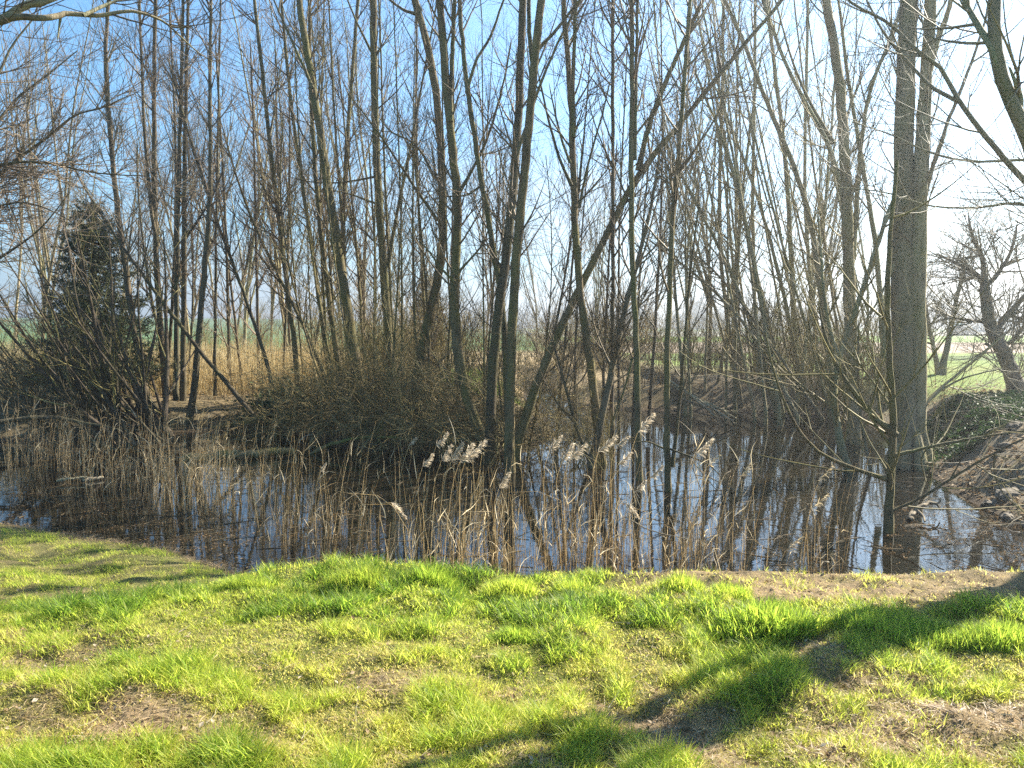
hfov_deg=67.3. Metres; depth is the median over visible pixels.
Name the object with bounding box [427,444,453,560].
plumed reed
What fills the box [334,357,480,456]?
bramble bush
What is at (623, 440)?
plumed reed
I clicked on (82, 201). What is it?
slender tree
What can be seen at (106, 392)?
willow bush
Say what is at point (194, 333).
bare shrub
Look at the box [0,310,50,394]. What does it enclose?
bare shrub
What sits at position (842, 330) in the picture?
bare shrub
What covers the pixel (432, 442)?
bramble bush
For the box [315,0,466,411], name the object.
bare tree
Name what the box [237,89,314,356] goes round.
slender tree
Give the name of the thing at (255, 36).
slim tree
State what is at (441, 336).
bare shrub
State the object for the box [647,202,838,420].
thicket tree
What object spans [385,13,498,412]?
slim tree
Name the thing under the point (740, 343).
slim tree
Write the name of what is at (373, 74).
bare tree
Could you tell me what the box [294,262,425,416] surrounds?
bare shrub
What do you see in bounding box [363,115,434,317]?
slender tree
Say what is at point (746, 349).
bare shrub
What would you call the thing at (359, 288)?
slim tree
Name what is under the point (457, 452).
plumed reed
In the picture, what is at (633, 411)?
slim tree
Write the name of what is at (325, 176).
slim tree
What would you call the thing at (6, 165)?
bare tree
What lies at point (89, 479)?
floating stick
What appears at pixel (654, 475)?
plumed reed
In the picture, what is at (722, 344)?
bare shrub
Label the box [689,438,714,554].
plumed reed
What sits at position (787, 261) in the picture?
slim tree
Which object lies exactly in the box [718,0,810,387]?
slim tree
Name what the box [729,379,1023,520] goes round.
leaf litter
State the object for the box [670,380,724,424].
fallen stick
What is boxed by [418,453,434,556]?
plumed reed
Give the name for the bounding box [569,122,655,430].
slim tree
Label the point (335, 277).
slender tree
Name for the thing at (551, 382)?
bare shrub
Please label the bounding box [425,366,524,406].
grass mound
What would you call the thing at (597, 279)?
slender tree
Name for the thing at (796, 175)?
thicket tree
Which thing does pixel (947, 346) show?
apple tree
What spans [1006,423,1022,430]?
stone
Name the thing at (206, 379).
reeds
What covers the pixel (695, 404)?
fallen stick
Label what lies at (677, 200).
slender tree
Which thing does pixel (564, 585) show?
grass tuft
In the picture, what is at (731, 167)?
thicket tree
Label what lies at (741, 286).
slim tree
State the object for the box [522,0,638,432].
slim tree
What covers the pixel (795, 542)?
plumed reed
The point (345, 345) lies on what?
bare shrub
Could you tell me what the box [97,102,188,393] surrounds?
slim tree
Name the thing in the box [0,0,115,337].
slender tree
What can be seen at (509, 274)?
slim tree
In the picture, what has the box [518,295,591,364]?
bare shrub
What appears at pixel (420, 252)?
slim tree
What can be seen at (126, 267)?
bare tree
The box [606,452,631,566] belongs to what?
plumed reed
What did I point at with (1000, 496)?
stone
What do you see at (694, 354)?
bare shrub
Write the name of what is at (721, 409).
fallen stick
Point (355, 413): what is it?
bramble bush
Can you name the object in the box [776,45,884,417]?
thicket tree
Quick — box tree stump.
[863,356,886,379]
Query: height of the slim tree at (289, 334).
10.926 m
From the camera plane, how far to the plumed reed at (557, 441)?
6.88 m
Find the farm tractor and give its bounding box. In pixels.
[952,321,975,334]
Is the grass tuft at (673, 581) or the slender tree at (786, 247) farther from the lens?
the slender tree at (786, 247)
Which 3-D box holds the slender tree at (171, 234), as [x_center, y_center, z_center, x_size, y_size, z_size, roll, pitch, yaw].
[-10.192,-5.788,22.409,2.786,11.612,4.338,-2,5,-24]
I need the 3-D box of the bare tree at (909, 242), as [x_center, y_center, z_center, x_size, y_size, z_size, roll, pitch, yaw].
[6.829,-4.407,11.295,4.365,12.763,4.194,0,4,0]
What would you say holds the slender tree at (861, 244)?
on the ground at (714, 394)
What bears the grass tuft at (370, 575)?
on the ground at (714, 394)
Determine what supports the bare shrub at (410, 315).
on the ground at (714, 394)
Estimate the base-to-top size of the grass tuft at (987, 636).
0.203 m
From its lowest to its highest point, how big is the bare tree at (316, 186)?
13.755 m
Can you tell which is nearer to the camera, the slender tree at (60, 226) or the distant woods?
the slender tree at (60, 226)
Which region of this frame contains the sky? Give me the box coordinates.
[0,0,1023,326]
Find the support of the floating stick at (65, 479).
on the water
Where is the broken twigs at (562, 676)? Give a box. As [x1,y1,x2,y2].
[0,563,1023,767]
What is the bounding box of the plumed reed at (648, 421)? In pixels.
[622,413,656,567]
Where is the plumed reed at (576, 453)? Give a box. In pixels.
[563,443,587,570]
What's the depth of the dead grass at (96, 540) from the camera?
7.72 m
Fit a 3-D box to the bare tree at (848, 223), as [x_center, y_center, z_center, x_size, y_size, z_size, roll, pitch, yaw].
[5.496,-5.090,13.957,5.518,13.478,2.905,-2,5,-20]
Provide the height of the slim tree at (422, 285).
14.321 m
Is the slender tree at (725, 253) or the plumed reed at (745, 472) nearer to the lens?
the plumed reed at (745, 472)
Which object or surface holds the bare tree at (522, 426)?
on the ground at (714, 394)
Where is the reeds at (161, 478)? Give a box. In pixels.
[0,390,290,524]
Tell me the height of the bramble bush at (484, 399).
4.529 m
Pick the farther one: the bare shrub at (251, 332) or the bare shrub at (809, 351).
the bare shrub at (251, 332)
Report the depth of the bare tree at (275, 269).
16.65 m
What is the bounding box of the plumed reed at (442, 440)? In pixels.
[423,431,448,556]
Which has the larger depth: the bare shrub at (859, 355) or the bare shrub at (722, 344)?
the bare shrub at (722, 344)
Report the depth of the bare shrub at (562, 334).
30.89 m
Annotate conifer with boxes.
[13,198,173,400]
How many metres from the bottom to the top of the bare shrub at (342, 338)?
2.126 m
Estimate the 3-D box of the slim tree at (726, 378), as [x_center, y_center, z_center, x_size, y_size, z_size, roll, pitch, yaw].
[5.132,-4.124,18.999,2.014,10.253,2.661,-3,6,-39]
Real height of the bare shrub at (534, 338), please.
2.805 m
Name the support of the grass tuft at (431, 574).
on the ground at (714, 394)
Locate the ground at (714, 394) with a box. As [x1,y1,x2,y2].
[0,318,1023,767]
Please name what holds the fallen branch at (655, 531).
on the reeds at (478, 535)
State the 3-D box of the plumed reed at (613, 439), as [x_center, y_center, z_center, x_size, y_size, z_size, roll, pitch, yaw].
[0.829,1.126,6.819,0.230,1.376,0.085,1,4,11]
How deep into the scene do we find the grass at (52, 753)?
3.56 m
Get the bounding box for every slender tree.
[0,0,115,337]
[0,6,119,338]
[0,23,69,347]
[33,172,98,284]
[46,86,122,293]
[58,125,134,282]
[96,81,159,317]
[105,25,202,333]
[110,1,205,369]
[143,35,280,347]
[159,55,257,311]
[202,1,302,353]
[214,0,363,361]
[218,109,290,348]
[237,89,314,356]
[284,62,359,357]
[288,32,410,341]
[291,0,401,354]
[361,97,469,347]
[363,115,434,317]
[446,66,538,359]
[496,115,543,352]
[563,166,610,311]
[581,118,626,321]
[618,1,746,371]
[621,0,718,372]
[653,19,715,359]
[694,2,778,328]
[712,0,897,323]
[768,88,877,340]
[799,0,894,362]
[810,41,879,358]
[876,24,958,304]
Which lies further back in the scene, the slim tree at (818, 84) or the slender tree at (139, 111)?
the slender tree at (139, 111)
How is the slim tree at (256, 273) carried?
on the ground at (714, 394)
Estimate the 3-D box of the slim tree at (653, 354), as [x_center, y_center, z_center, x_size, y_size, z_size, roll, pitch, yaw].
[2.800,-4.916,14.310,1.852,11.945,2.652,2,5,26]
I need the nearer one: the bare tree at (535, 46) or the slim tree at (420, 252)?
the bare tree at (535, 46)
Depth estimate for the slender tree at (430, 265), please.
30.84 m
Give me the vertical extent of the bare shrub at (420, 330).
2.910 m
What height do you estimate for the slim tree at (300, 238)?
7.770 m
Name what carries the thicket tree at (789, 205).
on the ground at (714, 394)
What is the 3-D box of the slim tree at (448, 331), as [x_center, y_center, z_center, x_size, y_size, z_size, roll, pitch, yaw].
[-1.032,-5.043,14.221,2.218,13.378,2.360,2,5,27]
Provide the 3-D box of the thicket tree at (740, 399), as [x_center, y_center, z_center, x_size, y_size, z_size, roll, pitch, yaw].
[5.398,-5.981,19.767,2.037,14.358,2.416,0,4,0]
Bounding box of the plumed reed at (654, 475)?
[645,465,663,572]
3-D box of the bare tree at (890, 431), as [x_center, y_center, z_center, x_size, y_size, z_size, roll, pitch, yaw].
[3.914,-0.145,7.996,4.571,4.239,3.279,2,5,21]
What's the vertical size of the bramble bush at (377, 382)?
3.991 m
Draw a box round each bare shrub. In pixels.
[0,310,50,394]
[127,338,187,391]
[145,317,210,349]
[188,315,239,356]
[193,320,240,350]
[212,284,305,371]
[213,261,420,359]
[217,294,281,356]
[223,265,470,366]
[255,310,339,354]
[285,328,397,400]
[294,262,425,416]
[301,269,448,370]
[313,320,407,390]
[336,285,448,392]
[339,311,438,371]
[342,301,446,382]
[350,250,533,384]
[357,283,482,374]
[357,285,482,349]
[360,325,442,381]
[362,312,470,399]
[367,271,501,410]
[394,250,536,372]
[407,277,451,341]
[427,278,541,393]
[434,278,489,367]
[473,299,583,385]
[487,379,650,468]
[516,305,580,365]
[517,315,592,397]
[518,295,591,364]
[521,284,609,371]
[525,280,671,371]
[527,280,702,368]
[558,294,651,372]
[563,382,647,470]
[571,274,700,395]
[585,290,659,367]
[621,286,698,358]
[627,306,683,359]
[640,310,724,374]
[660,318,725,373]
[664,306,732,373]
[678,270,789,374]
[685,312,758,371]
[697,306,751,371]
[718,277,830,380]
[724,316,785,375]
[732,294,805,376]
[750,289,810,376]
[756,303,887,422]
[774,314,839,373]
[781,284,842,382]
[793,319,884,393]
[799,287,890,380]
[813,280,956,392]
[860,308,942,385]
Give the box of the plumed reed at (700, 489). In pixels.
[695,455,721,548]
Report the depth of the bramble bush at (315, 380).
14.64 m
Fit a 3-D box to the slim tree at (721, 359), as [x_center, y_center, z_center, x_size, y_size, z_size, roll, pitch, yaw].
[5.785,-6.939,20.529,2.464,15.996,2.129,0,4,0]
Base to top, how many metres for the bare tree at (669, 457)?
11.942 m
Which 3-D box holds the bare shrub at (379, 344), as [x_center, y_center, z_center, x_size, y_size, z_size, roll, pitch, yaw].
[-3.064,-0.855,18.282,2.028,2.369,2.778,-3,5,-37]
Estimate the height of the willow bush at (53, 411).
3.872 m
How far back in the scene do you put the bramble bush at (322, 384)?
14.27 m
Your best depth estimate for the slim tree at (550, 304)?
12.79 m
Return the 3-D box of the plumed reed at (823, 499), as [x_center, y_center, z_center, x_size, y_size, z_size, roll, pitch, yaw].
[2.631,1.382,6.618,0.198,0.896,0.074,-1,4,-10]
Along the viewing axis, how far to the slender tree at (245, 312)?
24.75 m
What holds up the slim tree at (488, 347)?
on the ground at (714, 394)
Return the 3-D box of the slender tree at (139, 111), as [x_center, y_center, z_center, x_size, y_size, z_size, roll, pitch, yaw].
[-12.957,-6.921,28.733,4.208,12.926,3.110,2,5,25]
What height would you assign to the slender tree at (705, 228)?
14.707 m
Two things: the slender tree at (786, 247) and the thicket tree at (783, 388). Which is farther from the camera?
the slender tree at (786, 247)
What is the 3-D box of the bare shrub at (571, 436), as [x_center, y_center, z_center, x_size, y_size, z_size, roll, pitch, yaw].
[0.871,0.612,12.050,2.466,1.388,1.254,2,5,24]
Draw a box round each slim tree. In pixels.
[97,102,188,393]
[129,0,207,360]
[159,20,239,392]
[161,0,246,395]
[170,0,258,394]
[179,109,267,385]
[219,22,296,387]
[227,60,333,411]
[232,10,322,380]
[233,0,317,378]
[247,2,332,389]
[255,0,355,399]
[258,66,348,378]
[262,0,376,406]
[272,17,376,377]
[287,0,367,390]
[311,37,393,373]
[314,0,421,397]
[323,128,475,406]
[335,79,403,366]
[345,0,429,390]
[360,78,481,403]
[361,0,461,411]
[366,0,461,352]
[367,0,432,391]
[378,0,461,389]
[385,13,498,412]
[396,0,507,409]
[415,83,540,430]
[440,0,553,416]
[443,110,542,392]
[461,131,558,389]
[470,91,615,455]
[520,113,608,415]
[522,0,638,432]
[531,104,627,433]
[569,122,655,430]
[580,12,683,434]
[594,114,706,435]
[607,0,711,440]
[615,0,732,372]
[634,0,713,415]
[653,0,756,421]
[656,20,742,415]
[658,3,781,425]
[664,0,752,404]
[675,0,787,391]
[678,9,772,413]
[681,0,820,424]
[682,0,737,390]
[690,0,768,384]
[698,10,812,413]
[699,0,829,418]
[699,3,767,383]
[700,1,818,408]
[705,6,796,381]
[709,108,843,412]
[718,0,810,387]
[744,29,861,334]
[749,0,829,340]
[752,0,861,383]
[772,145,870,380]
[798,0,881,387]
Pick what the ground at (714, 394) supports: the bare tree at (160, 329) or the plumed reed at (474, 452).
the bare tree at (160, 329)
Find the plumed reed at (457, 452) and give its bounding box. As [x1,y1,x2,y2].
[436,441,463,560]
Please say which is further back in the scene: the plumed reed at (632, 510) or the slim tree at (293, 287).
the slim tree at (293, 287)
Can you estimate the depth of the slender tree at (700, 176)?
22.27 m
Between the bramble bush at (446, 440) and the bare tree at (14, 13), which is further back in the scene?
the bramble bush at (446, 440)
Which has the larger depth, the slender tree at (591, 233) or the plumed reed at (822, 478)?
the slender tree at (591, 233)
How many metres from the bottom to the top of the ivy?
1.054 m
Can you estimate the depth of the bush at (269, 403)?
16.44 m
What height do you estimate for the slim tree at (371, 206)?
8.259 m
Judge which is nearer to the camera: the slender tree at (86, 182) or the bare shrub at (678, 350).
the bare shrub at (678, 350)
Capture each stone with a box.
[980,499,998,505]
[994,442,1014,451]
[995,487,1021,501]
[1002,513,1015,520]
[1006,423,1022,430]
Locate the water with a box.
[0,383,1023,575]
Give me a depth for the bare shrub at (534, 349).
28.32 m
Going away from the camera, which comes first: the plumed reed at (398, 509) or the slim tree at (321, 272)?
the plumed reed at (398, 509)
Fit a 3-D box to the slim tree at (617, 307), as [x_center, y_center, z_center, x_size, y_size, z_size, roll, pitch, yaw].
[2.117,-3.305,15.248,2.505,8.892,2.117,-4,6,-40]
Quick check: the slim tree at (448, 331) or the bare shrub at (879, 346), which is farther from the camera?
the bare shrub at (879, 346)
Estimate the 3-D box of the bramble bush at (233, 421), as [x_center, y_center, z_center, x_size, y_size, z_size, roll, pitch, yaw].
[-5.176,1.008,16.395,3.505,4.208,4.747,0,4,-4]
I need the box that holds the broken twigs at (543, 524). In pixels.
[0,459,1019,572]
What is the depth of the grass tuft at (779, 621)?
3.95 m
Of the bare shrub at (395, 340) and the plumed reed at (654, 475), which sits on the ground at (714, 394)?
the bare shrub at (395, 340)
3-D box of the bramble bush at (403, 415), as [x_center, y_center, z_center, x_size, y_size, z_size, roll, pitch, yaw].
[-1.408,1.075,13.830,3.678,4.416,4.982,-1,5,-19]
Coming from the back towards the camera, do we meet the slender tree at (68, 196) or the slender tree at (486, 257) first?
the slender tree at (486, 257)
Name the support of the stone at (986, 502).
in the water
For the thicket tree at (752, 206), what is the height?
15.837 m
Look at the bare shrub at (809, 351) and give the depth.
20.66 m
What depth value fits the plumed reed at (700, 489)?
6.99 m
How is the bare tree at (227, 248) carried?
on the ground at (714, 394)
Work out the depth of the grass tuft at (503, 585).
4.71 m
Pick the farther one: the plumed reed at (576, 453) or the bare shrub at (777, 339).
the bare shrub at (777, 339)
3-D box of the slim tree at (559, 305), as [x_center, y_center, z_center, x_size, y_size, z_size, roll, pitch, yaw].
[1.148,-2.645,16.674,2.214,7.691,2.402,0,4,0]
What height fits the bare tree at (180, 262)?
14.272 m
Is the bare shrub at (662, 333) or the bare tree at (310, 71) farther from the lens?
the bare shrub at (662, 333)
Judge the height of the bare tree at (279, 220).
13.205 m
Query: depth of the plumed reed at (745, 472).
6.95 m
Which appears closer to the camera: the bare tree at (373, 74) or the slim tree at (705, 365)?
the bare tree at (373, 74)
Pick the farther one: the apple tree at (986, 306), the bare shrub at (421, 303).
the bare shrub at (421, 303)
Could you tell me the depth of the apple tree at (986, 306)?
15.83 m
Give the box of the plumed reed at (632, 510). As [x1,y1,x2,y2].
[612,503,638,571]
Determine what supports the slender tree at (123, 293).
on the ground at (714, 394)
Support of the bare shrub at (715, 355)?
on the ground at (714, 394)
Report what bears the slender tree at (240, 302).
on the ground at (714, 394)
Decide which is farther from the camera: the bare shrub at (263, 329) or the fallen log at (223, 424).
the bare shrub at (263, 329)
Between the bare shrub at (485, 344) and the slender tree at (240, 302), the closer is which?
the bare shrub at (485, 344)
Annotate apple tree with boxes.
[857,164,1023,395]
[882,214,1013,374]
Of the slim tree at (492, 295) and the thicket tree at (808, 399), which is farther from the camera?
the thicket tree at (808, 399)
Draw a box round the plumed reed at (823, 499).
[806,493,828,573]
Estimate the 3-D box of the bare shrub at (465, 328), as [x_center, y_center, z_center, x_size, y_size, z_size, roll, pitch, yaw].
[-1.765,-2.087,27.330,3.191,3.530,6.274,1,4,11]
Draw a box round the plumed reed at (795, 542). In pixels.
[778,536,802,570]
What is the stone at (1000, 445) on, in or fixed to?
on the ground at (714, 394)
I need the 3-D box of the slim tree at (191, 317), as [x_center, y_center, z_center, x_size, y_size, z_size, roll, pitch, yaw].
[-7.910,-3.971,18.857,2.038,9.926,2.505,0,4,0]
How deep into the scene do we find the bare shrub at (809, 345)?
20.31 m
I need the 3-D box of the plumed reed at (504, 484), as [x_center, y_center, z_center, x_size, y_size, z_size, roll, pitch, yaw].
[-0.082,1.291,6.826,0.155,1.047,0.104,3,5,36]
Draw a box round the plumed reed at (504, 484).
[494,472,509,568]
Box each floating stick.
[56,476,87,481]
[81,476,103,481]
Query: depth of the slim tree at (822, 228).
17.65 m
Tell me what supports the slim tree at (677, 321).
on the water
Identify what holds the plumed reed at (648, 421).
in the water
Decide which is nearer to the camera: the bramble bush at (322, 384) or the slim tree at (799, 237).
the bramble bush at (322, 384)
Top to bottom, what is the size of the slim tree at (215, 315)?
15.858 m
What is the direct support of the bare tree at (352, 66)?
on the ground at (714, 394)
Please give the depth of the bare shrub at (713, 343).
23.46 m
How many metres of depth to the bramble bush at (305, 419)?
14.49 m
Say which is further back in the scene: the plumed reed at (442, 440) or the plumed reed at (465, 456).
the plumed reed at (442, 440)
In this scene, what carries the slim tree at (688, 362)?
in the water
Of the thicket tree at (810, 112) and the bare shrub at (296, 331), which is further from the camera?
the bare shrub at (296, 331)
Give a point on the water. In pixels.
(786, 441)
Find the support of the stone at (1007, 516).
on the ground at (714, 394)
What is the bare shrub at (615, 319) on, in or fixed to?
on the ground at (714, 394)
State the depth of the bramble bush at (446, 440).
13.61 m
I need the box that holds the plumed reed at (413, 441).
[389,437,416,558]
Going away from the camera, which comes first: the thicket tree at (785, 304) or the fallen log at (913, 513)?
the fallen log at (913, 513)
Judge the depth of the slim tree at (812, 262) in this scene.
19.78 m
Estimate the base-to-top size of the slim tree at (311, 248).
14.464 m
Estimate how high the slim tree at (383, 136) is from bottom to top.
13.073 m
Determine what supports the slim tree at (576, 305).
on the ground at (714, 394)
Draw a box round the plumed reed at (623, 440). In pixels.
[610,436,629,566]
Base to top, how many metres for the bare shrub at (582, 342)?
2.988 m
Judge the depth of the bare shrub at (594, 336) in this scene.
28.52 m
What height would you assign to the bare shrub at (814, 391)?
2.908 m
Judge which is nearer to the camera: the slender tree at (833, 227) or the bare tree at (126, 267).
the bare tree at (126, 267)
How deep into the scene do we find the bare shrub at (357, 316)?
25.12 m
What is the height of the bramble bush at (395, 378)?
4.389 m
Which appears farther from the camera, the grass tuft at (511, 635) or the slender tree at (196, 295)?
the slender tree at (196, 295)
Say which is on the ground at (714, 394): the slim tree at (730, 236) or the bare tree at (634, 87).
the slim tree at (730, 236)
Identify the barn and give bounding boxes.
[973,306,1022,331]
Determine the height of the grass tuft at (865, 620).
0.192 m
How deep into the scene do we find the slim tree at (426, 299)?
14.54 m
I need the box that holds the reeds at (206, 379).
[0,335,344,402]
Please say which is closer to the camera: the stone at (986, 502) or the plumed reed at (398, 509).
the plumed reed at (398, 509)
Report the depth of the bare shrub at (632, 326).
30.27 m
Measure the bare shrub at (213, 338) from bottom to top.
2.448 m
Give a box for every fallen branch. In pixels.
[0,383,121,433]
[309,413,460,455]
[630,519,687,538]
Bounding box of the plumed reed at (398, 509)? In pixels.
[380,502,407,560]
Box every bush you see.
[0,167,237,447]
[0,273,133,460]
[159,324,399,447]
[184,344,345,440]
[207,335,373,441]
[221,331,399,435]
[226,369,333,430]
[232,334,389,451]
[244,316,450,461]
[250,332,413,453]
[266,324,498,460]
[294,345,410,451]
[295,334,473,453]
[329,333,522,471]
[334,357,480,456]
[346,340,473,451]
[348,353,550,461]
[368,361,532,470]
[373,324,592,465]
[376,317,622,477]
[377,349,632,465]
[385,333,564,461]
[421,355,571,462]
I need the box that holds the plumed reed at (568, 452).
[556,442,575,569]
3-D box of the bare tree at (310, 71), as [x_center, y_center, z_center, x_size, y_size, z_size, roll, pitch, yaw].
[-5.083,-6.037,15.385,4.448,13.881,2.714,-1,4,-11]
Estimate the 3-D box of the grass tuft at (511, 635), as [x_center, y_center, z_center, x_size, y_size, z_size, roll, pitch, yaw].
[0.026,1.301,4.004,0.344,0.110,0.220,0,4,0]
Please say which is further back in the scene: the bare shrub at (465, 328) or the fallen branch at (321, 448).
the bare shrub at (465, 328)
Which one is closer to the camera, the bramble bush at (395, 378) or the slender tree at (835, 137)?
the bramble bush at (395, 378)
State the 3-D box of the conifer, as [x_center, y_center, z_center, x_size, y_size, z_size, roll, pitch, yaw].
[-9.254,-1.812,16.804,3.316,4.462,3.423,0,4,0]
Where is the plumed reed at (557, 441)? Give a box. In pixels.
[543,435,562,569]
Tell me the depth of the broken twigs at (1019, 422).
10.80 m
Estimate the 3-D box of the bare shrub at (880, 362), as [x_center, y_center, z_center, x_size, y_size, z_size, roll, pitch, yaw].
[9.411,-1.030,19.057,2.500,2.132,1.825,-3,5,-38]
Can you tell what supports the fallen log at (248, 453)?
in the water
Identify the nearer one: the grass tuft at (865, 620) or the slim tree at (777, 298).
the grass tuft at (865, 620)
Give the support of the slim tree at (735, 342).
on the ground at (714, 394)
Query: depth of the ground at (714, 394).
3.90 m
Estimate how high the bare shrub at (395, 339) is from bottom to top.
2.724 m
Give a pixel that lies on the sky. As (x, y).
(984, 112)
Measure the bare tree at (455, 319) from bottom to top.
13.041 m
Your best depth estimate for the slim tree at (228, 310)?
18.55 m
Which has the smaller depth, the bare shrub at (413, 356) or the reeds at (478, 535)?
the reeds at (478, 535)
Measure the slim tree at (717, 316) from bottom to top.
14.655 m
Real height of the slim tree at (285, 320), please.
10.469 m
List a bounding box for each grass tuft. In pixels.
[212,570,275,590]
[317,560,397,593]
[395,554,463,593]
[474,567,538,602]
[484,621,544,644]
[544,574,589,597]
[656,569,707,595]
[703,592,832,646]
[705,578,754,602]
[823,603,959,652]
[942,613,1023,656]
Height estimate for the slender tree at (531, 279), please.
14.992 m
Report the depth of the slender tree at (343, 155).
23.78 m
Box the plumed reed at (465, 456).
[444,442,475,563]
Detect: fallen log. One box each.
[184,424,297,460]
[211,414,324,429]
[906,498,940,521]
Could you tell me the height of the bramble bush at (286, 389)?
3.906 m
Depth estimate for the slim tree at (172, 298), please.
18.48 m
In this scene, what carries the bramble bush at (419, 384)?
on the ground at (714, 394)
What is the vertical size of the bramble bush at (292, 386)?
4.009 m
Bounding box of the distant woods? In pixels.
[460,295,1022,329]
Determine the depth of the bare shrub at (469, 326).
19.78 m
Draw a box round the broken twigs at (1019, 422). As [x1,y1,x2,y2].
[903,399,1023,534]
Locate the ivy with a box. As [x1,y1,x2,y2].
[926,389,1023,472]
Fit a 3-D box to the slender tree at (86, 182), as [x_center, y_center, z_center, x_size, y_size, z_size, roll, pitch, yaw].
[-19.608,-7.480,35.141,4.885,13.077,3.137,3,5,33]
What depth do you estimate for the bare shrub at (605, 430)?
12.07 m
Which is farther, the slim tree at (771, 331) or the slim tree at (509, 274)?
the slim tree at (771, 331)
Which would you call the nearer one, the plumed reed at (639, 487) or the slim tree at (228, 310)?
the plumed reed at (639, 487)
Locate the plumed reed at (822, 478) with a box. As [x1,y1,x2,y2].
[803,462,834,562]
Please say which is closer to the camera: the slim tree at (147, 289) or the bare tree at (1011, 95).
the bare tree at (1011, 95)
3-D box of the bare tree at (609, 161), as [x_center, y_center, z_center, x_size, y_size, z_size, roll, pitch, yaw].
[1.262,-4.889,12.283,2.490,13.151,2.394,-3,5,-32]
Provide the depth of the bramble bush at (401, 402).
14.42 m
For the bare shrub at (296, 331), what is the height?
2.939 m
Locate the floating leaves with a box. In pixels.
[7,473,1023,573]
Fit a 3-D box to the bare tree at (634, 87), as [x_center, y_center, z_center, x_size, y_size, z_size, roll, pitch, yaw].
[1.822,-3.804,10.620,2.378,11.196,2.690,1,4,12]
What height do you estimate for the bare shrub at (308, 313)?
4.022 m
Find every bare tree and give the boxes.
[0,0,232,351]
[0,0,327,172]
[28,110,263,437]
[45,0,179,401]
[83,0,195,397]
[111,0,257,400]
[138,3,274,394]
[152,0,270,424]
[183,77,325,387]
[201,0,324,393]
[238,0,348,371]
[246,0,367,408]
[251,0,371,403]
[267,0,469,393]
[295,0,386,394]
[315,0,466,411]
[337,0,518,400]
[363,0,570,457]
[437,0,664,463]
[456,0,603,472]
[468,0,644,464]
[498,88,717,467]
[515,0,805,460]
[538,0,663,461]
[576,0,731,480]
[597,0,813,501]
[661,158,1023,535]
[745,136,952,472]
[748,0,919,443]
[796,0,1023,291]
[808,0,1023,470]
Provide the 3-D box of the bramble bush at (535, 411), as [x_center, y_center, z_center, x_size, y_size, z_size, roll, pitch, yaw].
[-0.056,1.140,12.961,4.330,3.838,3.196,-1,5,-19]
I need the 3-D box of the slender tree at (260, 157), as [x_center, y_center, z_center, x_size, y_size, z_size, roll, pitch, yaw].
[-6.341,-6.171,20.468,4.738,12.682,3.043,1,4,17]
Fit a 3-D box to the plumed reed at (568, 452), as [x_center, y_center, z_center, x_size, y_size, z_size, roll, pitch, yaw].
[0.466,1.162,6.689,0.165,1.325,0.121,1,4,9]
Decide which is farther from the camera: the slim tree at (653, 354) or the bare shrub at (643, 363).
the bare shrub at (643, 363)
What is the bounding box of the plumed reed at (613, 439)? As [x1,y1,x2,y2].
[592,435,617,555]
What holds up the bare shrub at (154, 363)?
on the ground at (714, 394)
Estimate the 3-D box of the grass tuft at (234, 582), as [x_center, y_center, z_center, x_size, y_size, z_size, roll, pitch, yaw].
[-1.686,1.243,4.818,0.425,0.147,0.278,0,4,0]
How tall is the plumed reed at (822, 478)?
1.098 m
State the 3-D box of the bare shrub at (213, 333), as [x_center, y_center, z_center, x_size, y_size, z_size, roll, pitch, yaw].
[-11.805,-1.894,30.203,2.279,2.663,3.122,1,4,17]
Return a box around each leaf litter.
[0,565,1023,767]
[2,370,995,452]
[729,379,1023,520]
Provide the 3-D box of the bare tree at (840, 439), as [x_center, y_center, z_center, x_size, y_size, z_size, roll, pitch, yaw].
[4.918,-1.067,11.405,3.376,5.581,2.285,0,4,0]
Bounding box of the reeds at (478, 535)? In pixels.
[231,422,870,575]
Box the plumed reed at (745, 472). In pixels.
[732,462,752,571]
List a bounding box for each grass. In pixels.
[0,520,249,574]
[0,523,1023,767]
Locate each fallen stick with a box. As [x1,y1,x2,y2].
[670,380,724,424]
[670,384,740,425]
[681,398,735,423]
[702,400,739,418]
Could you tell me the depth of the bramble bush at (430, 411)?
13.40 m
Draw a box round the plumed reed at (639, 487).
[630,480,647,565]
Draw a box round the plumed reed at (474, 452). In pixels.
[459,438,486,563]
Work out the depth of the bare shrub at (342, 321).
23.86 m
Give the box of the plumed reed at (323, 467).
[315,463,325,536]
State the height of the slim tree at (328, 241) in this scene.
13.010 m
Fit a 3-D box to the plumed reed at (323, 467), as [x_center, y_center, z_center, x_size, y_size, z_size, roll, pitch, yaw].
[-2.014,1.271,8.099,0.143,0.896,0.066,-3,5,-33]
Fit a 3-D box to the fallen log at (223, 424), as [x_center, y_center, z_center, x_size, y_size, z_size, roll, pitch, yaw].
[-4.562,0.744,16.124,3.458,0.904,0.533,1,4,7]
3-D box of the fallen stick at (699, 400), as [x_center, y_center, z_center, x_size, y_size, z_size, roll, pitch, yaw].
[4.341,0.530,17.349,1.576,1.102,0.537,1,4,13]
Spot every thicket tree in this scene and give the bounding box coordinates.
[620,189,799,419]
[639,138,790,417]
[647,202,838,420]
[672,53,812,416]
[692,0,762,407]
[697,54,826,414]
[703,0,872,422]
[708,0,784,390]
[740,0,890,340]
[749,0,833,412]
[774,0,861,380]
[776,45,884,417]

